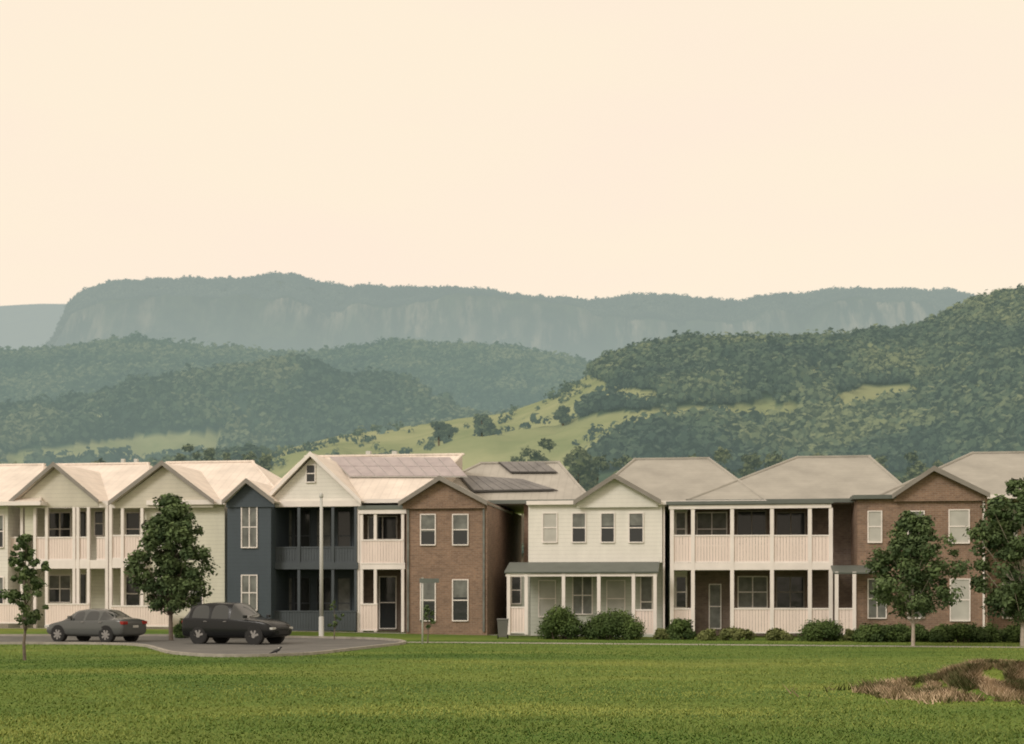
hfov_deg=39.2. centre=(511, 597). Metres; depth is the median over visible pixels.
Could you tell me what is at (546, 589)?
window glass
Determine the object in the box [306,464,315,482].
gable window frame
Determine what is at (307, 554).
balcony slats
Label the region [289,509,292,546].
balcony door frame
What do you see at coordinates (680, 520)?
window glass
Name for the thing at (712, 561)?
balcony rails
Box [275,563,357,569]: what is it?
balcony floor
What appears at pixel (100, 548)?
balcony side slats
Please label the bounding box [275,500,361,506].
verandah beam
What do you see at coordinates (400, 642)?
kerb
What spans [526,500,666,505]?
eaves
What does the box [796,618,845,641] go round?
shrub
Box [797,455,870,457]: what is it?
roof ridge cap
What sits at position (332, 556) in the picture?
posts
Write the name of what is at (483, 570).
downpipes
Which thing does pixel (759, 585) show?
window glass
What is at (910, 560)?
street tree
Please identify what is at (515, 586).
porch side window glass
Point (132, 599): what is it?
window glass
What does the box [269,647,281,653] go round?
magpie
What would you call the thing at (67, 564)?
balcony floor
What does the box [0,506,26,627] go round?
front walls
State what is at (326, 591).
porch door glass
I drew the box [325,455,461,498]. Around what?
roof
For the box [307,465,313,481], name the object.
gable window glass
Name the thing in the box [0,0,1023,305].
sky
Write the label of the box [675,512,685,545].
window frame
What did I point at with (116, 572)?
walls
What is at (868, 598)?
window frame
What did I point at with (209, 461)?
roof ridge cap
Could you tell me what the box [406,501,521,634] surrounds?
front walls
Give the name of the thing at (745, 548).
balcony slats
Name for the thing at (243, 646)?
road
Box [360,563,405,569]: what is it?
balcony floor
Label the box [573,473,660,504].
front gable barge boards
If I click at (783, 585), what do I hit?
window glass
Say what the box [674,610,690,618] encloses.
porch fence slats
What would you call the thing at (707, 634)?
flower shrub
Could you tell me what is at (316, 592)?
porch door frame
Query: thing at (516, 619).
porch fence slats
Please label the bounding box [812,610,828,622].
porch fence slats
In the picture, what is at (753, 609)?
porch fence rails
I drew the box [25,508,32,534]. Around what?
panel
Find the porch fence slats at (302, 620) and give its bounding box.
[274,612,355,628]
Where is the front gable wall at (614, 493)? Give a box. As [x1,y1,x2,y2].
[577,479,657,507]
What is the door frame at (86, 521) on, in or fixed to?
attached to the walls at (97, 588)
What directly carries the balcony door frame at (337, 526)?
attached to the walls at (313, 574)
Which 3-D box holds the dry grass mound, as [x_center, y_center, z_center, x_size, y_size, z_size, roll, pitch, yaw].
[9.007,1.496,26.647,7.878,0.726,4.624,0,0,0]
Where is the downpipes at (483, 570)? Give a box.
[407,508,484,631]
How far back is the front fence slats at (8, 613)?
68.57 m
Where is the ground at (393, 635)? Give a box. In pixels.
[0,627,1023,743]
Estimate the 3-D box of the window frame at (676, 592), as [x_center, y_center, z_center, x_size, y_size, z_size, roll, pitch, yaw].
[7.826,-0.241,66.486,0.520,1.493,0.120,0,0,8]
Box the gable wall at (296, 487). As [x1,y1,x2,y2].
[274,458,355,506]
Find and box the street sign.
[419,578,438,643]
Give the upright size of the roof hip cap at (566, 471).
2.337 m
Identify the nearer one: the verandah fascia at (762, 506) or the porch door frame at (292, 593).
the verandah fascia at (762, 506)
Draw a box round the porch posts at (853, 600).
[835,574,855,629]
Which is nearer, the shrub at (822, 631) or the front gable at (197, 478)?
the shrub at (822, 631)
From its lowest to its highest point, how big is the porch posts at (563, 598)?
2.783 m
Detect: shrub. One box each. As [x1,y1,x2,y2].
[173,618,186,637]
[535,604,585,638]
[579,607,646,639]
[653,628,669,638]
[665,617,696,639]
[697,628,717,640]
[717,626,756,640]
[765,627,794,640]
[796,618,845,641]
[841,628,854,640]
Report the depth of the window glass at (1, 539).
69.46 m
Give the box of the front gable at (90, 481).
[15,463,107,502]
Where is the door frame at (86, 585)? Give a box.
[80,573,86,602]
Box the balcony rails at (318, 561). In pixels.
[275,546,353,562]
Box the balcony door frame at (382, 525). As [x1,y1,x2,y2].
[368,516,396,561]
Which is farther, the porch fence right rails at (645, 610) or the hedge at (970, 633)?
the porch fence right rails at (645, 610)
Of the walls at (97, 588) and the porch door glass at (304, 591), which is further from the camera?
the walls at (97, 588)
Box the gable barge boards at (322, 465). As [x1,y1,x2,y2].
[269,451,360,503]
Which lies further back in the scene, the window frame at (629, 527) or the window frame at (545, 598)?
the window frame at (545, 598)
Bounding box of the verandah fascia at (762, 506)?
[669,504,830,508]
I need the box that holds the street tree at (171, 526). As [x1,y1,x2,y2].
[123,493,220,639]
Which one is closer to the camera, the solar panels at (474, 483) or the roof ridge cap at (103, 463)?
the solar panels at (474, 483)
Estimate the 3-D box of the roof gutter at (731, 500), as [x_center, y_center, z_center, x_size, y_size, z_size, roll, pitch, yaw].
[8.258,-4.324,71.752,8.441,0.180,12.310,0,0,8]
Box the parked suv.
[182,602,292,644]
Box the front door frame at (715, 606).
[709,584,720,628]
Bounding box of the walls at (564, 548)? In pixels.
[528,505,669,567]
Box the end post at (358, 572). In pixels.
[357,506,359,631]
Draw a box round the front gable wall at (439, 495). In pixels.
[403,481,484,508]
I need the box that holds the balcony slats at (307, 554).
[276,548,353,561]
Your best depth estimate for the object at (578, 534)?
65.56 m
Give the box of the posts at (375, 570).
[360,514,404,631]
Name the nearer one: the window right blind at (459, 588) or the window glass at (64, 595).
the window right blind at (459, 588)
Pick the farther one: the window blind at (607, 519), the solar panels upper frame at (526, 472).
the solar panels upper frame at (526, 472)
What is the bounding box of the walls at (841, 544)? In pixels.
[687,504,850,635]
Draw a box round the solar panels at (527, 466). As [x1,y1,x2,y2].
[500,462,555,471]
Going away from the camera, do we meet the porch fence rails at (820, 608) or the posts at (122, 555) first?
the porch fence rails at (820, 608)
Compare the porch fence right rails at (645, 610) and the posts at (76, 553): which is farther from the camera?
the posts at (76, 553)
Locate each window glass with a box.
[0,529,2,546]
[50,513,69,536]
[50,589,69,601]
[95,512,102,534]
[127,513,138,534]
[127,577,138,604]
[191,593,201,608]
[242,507,255,546]
[242,576,255,609]
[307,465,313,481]
[512,577,519,602]
[539,581,554,615]
[543,514,555,541]
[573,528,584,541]
[573,577,591,613]
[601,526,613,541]
[607,581,623,611]
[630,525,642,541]
[677,513,684,544]
[677,577,685,606]
[697,513,725,534]
[738,512,764,544]
[739,577,766,606]
[777,513,804,544]
[777,577,802,606]
[869,512,880,541]
[869,580,885,617]
[950,510,968,541]
[951,580,968,619]
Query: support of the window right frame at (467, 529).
attached to the front walls at (444, 561)
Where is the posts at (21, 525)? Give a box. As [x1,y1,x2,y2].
[20,507,23,627]
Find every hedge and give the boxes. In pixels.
[850,622,928,641]
[924,622,1002,642]
[999,621,1020,641]
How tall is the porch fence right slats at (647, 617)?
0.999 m
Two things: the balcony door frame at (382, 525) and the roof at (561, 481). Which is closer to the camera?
the balcony door frame at (382, 525)
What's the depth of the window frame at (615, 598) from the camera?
65.80 m
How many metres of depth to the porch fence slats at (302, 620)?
67.20 m
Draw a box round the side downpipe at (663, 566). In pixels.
[663,505,664,628]
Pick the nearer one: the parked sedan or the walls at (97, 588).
the parked sedan
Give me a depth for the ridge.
3648.44 m
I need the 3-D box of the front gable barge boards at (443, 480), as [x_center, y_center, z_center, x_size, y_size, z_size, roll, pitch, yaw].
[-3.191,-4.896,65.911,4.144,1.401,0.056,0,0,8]
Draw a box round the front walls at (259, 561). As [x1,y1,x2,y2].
[227,503,288,618]
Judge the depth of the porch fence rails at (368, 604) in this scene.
67.01 m
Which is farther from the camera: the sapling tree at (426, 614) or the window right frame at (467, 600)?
the window right frame at (467, 600)
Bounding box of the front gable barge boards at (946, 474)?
[892,466,989,497]
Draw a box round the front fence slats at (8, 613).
[0,605,20,621]
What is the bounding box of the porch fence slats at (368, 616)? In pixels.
[361,605,376,628]
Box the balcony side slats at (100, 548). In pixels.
[97,538,104,558]
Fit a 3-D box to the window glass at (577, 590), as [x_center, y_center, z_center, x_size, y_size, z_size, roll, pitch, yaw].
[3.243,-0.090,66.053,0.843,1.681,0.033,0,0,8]
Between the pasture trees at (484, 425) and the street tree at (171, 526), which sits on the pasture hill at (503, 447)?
the pasture trees at (484, 425)
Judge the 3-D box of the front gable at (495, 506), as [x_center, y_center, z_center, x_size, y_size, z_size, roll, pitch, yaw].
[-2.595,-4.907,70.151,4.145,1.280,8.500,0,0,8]
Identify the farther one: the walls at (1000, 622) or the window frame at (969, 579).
the walls at (1000, 622)
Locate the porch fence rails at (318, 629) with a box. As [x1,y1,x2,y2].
[274,611,355,630]
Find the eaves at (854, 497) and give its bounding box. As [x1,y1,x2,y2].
[850,495,895,500]
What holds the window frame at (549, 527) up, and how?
attached to the walls at (564, 548)
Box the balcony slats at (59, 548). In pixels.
[37,538,86,558]
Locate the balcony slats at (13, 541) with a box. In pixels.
[11,538,19,556]
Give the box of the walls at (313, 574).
[289,507,353,628]
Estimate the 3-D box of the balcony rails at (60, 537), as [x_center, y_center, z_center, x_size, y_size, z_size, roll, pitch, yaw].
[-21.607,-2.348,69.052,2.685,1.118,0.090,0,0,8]
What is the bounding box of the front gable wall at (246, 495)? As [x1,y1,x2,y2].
[226,484,273,506]
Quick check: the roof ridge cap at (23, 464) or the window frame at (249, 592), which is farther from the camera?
the roof ridge cap at (23, 464)
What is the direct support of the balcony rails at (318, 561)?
on the balcony floor at (315, 566)
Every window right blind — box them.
[453,515,466,530]
[453,580,466,596]
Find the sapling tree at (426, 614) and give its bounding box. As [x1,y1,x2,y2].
[420,605,435,642]
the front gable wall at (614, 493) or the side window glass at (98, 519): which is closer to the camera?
the front gable wall at (614, 493)
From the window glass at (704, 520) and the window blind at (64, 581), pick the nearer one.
the window glass at (704, 520)
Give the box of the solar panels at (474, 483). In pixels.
[462,476,552,490]
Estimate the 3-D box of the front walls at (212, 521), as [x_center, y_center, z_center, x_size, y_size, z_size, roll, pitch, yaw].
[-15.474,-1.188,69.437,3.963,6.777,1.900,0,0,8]
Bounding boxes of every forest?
[0,330,592,414]
[0,351,526,465]
[45,270,979,347]
[144,283,1023,471]
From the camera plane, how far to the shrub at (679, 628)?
61.02 m
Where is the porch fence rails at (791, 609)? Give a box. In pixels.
[774,608,807,632]
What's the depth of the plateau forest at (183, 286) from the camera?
2708.51 m
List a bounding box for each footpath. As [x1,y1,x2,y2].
[146,628,539,635]
[407,642,1023,647]
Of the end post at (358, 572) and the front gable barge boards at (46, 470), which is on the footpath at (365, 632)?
the end post at (358, 572)
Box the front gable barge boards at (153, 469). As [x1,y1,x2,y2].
[108,460,213,505]
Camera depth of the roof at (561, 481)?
71.73 m
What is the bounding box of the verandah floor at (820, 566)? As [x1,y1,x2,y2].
[674,562,828,570]
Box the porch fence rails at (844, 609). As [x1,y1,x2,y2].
[838,608,851,634]
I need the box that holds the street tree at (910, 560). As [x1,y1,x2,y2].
[861,510,973,645]
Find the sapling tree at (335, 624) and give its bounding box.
[327,600,344,639]
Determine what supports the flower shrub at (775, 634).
on the ground at (393, 635)
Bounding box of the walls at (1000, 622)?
[987,501,1021,631]
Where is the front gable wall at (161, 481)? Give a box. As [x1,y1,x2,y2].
[115,467,212,507]
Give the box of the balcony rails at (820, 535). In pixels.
[812,535,828,561]
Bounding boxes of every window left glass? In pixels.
[421,532,434,543]
[421,602,434,619]
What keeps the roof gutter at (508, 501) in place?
attached to the roof at (561, 481)
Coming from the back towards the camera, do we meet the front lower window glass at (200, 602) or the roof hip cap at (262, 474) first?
the roof hip cap at (262, 474)
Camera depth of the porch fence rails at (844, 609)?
62.03 m
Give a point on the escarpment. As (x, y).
(285, 322)
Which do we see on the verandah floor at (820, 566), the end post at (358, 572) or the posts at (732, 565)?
the posts at (732, 565)
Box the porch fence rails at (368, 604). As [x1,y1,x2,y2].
[360,603,377,630]
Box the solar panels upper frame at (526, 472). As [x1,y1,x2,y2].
[498,462,557,472]
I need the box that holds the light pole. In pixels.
[319,492,323,635]
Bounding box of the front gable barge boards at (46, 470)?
[9,462,98,503]
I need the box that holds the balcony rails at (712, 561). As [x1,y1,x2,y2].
[695,535,729,562]
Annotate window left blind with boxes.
[421,515,434,531]
[421,583,434,601]
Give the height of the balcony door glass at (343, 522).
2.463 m
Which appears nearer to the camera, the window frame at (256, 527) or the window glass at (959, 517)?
the window glass at (959, 517)
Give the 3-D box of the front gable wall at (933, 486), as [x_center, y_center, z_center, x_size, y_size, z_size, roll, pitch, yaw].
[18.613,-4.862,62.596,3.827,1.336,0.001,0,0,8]
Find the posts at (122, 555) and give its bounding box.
[109,504,143,608]
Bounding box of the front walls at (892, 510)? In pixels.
[851,496,986,631]
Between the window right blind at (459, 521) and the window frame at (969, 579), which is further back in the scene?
the window right blind at (459, 521)
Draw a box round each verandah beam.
[25,501,107,507]
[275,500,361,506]
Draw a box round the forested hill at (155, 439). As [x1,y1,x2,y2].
[0,355,570,463]
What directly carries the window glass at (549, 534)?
attached to the window frame at (549, 527)
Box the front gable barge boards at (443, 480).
[398,475,486,505]
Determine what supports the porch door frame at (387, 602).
attached to the balcony walls at (368, 586)
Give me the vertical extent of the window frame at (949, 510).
1.497 m
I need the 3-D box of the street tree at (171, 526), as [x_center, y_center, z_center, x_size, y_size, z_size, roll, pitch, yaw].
[-14.241,-1.232,60.255,3.916,6.270,4.431,0,0,0]
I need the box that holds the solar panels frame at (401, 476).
[330,457,466,476]
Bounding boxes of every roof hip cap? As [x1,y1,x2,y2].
[108,461,273,500]
[271,454,462,489]
[463,462,585,492]
[616,457,764,498]
[686,455,901,499]
[878,452,972,494]
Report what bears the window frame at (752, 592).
attached to the walls at (841, 544)
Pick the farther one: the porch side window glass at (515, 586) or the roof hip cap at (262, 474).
the roof hip cap at (262, 474)
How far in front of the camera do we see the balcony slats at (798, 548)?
64.14 m
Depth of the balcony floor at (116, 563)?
68.60 m
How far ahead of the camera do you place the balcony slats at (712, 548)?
64.63 m
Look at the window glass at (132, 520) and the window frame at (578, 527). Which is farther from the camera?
the window glass at (132, 520)
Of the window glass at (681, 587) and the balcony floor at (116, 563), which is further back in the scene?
the balcony floor at (116, 563)
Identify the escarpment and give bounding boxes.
[53,281,956,361]
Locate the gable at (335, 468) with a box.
[272,454,369,504]
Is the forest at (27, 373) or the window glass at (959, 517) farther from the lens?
the forest at (27, 373)
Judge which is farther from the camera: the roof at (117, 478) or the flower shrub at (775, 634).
the roof at (117, 478)
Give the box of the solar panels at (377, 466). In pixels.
[331,457,466,475]
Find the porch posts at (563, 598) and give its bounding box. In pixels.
[507,573,656,634]
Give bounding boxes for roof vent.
[366,451,397,453]
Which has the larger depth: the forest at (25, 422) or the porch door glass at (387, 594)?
the forest at (25, 422)
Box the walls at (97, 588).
[27,508,104,626]
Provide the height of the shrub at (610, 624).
1.444 m
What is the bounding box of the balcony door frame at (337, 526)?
[337,509,350,545]
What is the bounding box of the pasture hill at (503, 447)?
[270,359,1023,524]
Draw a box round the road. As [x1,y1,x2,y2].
[0,636,396,653]
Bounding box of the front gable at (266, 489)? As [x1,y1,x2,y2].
[225,480,280,503]
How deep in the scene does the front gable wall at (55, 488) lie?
68.98 m
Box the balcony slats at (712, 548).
[695,536,729,560]
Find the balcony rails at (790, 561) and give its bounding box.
[774,535,807,562]
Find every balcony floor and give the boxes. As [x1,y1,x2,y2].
[26,560,119,569]
[112,559,147,568]
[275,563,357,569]
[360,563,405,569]
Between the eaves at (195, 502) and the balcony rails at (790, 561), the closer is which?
the balcony rails at (790, 561)
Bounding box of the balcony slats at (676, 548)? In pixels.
[674,536,690,560]
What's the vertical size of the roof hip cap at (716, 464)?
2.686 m
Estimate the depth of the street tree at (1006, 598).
52.61 m
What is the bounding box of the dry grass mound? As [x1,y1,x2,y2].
[784,657,1023,704]
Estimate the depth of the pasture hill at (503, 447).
635.91 m
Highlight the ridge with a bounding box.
[0,304,65,349]
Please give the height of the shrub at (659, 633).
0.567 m
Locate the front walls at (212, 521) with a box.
[145,505,226,627]
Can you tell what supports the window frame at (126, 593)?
attached to the walls at (116, 572)
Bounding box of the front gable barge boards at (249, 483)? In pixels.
[222,478,273,503]
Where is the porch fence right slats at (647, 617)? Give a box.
[635,611,652,632]
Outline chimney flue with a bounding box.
[121,459,138,461]
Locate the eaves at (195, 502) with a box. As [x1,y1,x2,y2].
[146,500,225,504]
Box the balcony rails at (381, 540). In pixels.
[361,539,402,563]
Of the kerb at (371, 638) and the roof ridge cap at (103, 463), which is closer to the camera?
the kerb at (371, 638)
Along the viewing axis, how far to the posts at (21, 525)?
69.57 m
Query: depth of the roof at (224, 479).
72.53 m
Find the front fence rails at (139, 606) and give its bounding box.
[111,605,168,626]
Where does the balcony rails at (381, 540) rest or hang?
on the balcony floor at (383, 566)
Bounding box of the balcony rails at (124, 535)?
[112,535,139,558]
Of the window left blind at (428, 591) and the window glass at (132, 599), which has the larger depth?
the window glass at (132, 599)
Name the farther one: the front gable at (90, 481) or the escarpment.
the escarpment
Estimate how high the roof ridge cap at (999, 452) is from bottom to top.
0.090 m
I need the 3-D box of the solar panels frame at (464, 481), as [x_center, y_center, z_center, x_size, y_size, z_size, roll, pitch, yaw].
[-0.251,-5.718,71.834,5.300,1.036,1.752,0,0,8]
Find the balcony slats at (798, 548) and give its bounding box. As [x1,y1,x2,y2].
[774,536,807,560]
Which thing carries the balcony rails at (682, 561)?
on the verandah floor at (820, 566)
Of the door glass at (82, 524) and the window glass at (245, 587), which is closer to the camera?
the window glass at (245, 587)
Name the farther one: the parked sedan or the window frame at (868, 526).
the window frame at (868, 526)
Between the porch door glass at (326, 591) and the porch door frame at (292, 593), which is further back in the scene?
the porch door frame at (292, 593)
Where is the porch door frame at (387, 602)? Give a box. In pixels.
[379,576,396,628]
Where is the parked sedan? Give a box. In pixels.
[44,608,146,641]
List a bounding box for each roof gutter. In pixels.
[0,501,68,508]
[362,499,400,502]
[487,499,573,503]
[686,498,853,502]
[697,500,765,500]
[987,494,1016,498]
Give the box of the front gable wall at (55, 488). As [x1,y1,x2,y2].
[15,469,97,506]
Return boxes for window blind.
[0,516,2,528]
[0,578,2,590]
[50,576,69,587]
[573,514,584,526]
[601,514,613,525]
[630,514,642,524]
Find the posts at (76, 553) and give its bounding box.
[33,504,108,627]
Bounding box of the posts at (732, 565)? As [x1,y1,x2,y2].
[670,508,832,630]
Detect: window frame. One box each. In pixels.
[0,515,3,547]
[49,512,70,536]
[49,575,70,602]
[94,511,103,535]
[125,512,139,534]
[125,576,139,604]
[241,507,257,547]
[241,575,257,610]
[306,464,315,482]
[511,577,521,603]
[538,580,555,616]
[542,513,556,542]
[572,513,585,542]
[572,576,592,614]
[600,512,614,542]
[606,580,624,613]
[628,512,643,542]
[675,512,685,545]
[675,576,686,607]
[696,512,726,534]
[737,510,766,545]
[738,576,767,607]
[776,512,805,545]
[776,576,803,607]
[867,510,881,542]
[867,579,886,618]
[948,509,969,543]
[950,578,970,620]
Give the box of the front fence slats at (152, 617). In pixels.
[111,607,168,625]
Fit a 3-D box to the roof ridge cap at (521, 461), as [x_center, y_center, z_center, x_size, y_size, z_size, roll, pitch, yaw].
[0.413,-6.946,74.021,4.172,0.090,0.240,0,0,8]
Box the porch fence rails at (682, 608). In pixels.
[674,608,690,609]
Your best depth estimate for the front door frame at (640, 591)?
65.60 m
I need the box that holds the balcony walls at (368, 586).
[364,514,405,631]
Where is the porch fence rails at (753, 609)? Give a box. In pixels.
[734,608,769,632]
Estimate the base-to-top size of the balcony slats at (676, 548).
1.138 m
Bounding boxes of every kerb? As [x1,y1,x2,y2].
[0,634,396,640]
[0,639,405,656]
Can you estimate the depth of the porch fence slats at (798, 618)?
64.14 m
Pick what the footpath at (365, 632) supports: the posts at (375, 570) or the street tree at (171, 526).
the posts at (375, 570)
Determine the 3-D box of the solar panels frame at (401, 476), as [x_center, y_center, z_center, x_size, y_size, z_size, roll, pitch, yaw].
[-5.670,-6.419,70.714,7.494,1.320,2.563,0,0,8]
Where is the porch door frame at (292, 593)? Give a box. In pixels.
[289,577,292,610]
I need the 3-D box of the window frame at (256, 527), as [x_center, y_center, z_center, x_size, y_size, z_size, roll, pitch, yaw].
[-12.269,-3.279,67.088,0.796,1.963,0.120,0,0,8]
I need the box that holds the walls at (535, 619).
[530,563,669,636]
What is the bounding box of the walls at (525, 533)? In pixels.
[524,504,527,561]
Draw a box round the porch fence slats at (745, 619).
[734,610,769,631]
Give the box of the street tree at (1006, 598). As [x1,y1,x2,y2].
[962,477,1023,645]
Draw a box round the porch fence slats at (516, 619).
[510,608,523,631]
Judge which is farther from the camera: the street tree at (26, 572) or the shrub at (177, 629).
the shrub at (177, 629)
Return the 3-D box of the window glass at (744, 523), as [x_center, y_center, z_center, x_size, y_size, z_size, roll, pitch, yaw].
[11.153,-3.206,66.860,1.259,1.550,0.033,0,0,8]
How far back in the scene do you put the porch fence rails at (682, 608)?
64.79 m
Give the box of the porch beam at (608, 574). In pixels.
[506,573,652,576]
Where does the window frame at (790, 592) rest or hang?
attached to the walls at (841, 544)
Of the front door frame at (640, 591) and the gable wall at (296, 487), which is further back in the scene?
the gable wall at (296, 487)
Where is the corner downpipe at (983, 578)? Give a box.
[983,501,984,626]
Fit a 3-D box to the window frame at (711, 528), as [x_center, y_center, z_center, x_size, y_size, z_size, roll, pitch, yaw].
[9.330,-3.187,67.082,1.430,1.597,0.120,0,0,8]
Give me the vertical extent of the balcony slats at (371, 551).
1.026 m
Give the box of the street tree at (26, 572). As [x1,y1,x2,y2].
[0,533,50,659]
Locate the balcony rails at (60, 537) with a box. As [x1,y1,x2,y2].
[36,537,86,559]
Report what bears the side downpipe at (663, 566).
attached to the walls at (564, 548)
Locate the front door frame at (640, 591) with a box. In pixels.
[640,576,652,608]
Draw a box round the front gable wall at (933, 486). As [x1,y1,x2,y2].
[894,471,984,500]
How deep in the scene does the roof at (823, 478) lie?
67.49 m
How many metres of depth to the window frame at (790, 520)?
66.57 m
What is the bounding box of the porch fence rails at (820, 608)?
[812,608,828,609]
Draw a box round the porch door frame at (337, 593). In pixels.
[337,577,350,610]
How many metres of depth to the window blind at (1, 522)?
69.46 m
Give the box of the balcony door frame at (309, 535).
[294,509,310,546]
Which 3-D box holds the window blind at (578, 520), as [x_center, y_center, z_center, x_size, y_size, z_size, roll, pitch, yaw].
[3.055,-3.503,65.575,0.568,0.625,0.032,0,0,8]
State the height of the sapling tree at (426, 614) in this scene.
1.629 m
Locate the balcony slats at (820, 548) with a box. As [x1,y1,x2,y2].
[812,536,828,560]
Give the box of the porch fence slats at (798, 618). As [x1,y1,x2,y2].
[774,610,807,631]
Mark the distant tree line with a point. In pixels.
(581, 471)
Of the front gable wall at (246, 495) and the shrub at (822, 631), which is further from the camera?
the front gable wall at (246, 495)
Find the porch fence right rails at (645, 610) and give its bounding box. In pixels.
[635,609,652,634]
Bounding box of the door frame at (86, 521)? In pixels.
[80,511,86,536]
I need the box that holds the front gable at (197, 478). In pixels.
[111,462,219,503]
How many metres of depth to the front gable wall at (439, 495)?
66.28 m
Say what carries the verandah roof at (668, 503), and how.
attached to the walls at (841, 544)
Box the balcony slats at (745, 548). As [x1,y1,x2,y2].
[734,536,769,560]
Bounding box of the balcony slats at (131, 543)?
[112,536,139,557]
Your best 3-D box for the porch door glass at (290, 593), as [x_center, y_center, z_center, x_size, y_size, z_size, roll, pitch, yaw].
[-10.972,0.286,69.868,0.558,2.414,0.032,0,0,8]
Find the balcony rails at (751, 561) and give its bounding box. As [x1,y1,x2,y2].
[734,535,769,562]
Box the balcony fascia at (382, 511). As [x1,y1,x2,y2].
[359,509,405,513]
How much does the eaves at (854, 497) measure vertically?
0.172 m
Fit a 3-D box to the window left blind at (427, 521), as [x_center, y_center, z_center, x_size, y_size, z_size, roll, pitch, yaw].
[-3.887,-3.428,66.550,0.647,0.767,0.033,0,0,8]
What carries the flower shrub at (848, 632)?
on the ground at (393, 635)
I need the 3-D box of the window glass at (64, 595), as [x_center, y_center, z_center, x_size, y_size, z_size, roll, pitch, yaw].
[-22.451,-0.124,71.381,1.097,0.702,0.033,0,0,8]
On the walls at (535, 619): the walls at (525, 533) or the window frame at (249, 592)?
the walls at (525, 533)
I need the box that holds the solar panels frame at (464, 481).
[460,475,557,491]
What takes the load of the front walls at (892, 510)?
on the ground at (393, 635)
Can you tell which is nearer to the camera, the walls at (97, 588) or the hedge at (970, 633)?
the hedge at (970, 633)
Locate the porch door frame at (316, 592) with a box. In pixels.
[316,577,330,610]
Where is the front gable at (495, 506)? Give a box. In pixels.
[401,480,512,513]
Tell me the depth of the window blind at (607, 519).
65.38 m
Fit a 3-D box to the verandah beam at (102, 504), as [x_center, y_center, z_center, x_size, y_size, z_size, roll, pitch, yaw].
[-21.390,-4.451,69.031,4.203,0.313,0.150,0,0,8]
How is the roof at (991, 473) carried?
on the front walls at (892, 510)
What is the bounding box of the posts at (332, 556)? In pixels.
[275,506,356,631]
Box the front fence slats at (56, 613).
[46,605,88,623]
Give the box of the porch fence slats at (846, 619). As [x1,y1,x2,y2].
[838,610,851,632]
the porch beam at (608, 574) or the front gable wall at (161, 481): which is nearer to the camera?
the porch beam at (608, 574)
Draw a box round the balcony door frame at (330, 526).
[316,509,330,546]
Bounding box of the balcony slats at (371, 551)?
[361,541,402,562]
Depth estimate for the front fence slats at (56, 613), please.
68.42 m
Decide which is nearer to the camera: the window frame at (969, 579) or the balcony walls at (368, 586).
the window frame at (969, 579)
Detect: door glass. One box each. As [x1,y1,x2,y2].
[80,512,85,536]
[80,574,85,602]
[289,578,291,610]
[295,510,308,546]
[295,578,308,610]
[317,510,329,546]
[317,578,329,610]
[338,510,349,545]
[338,578,349,610]
[369,517,395,560]
[380,577,395,627]
[641,577,651,622]
[710,585,719,627]
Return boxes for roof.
[0,465,46,501]
[67,464,152,499]
[170,462,280,499]
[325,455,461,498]
[358,505,402,508]
[453,463,583,499]
[504,562,659,572]
[618,459,756,500]
[666,500,832,508]
[691,457,898,499]
[831,565,872,573]
[884,453,1023,494]
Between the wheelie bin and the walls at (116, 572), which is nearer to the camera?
the wheelie bin
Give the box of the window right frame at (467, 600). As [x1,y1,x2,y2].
[452,579,468,620]
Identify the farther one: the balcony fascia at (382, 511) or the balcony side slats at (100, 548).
the balcony side slats at (100, 548)
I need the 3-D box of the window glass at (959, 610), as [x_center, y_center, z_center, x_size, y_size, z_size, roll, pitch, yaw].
[19.535,0.114,62.653,0.771,1.766,0.033,0,0,8]
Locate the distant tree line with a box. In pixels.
[0,438,943,561]
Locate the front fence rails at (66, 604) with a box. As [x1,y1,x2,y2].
[45,603,88,624]
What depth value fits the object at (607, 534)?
65.38 m
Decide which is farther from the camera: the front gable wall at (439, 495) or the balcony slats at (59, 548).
the balcony slats at (59, 548)
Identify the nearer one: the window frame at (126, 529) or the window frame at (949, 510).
the window frame at (949, 510)
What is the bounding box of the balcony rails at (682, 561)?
[674,535,690,562]
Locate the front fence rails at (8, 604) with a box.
[0,603,21,623]
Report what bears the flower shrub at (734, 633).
on the ground at (393, 635)
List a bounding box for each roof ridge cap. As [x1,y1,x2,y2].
[0,463,45,465]
[57,462,149,464]
[166,460,254,462]
[304,453,464,456]
[480,461,560,463]
[633,457,707,459]
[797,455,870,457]
[973,451,1023,453]
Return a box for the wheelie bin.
[497,618,508,638]
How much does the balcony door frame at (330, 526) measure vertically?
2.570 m
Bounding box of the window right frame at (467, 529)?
[452,514,468,545]
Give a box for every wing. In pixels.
[511,573,529,634]
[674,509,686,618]
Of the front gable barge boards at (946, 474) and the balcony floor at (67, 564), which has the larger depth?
the balcony floor at (67, 564)
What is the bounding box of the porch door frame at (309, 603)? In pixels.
[294,577,310,610]
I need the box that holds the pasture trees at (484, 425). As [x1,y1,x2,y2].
[429,405,571,445]
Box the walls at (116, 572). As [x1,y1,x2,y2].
[113,508,144,604]
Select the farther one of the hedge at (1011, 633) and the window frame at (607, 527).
the window frame at (607, 527)
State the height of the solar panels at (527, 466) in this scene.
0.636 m
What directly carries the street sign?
on the ground at (393, 635)

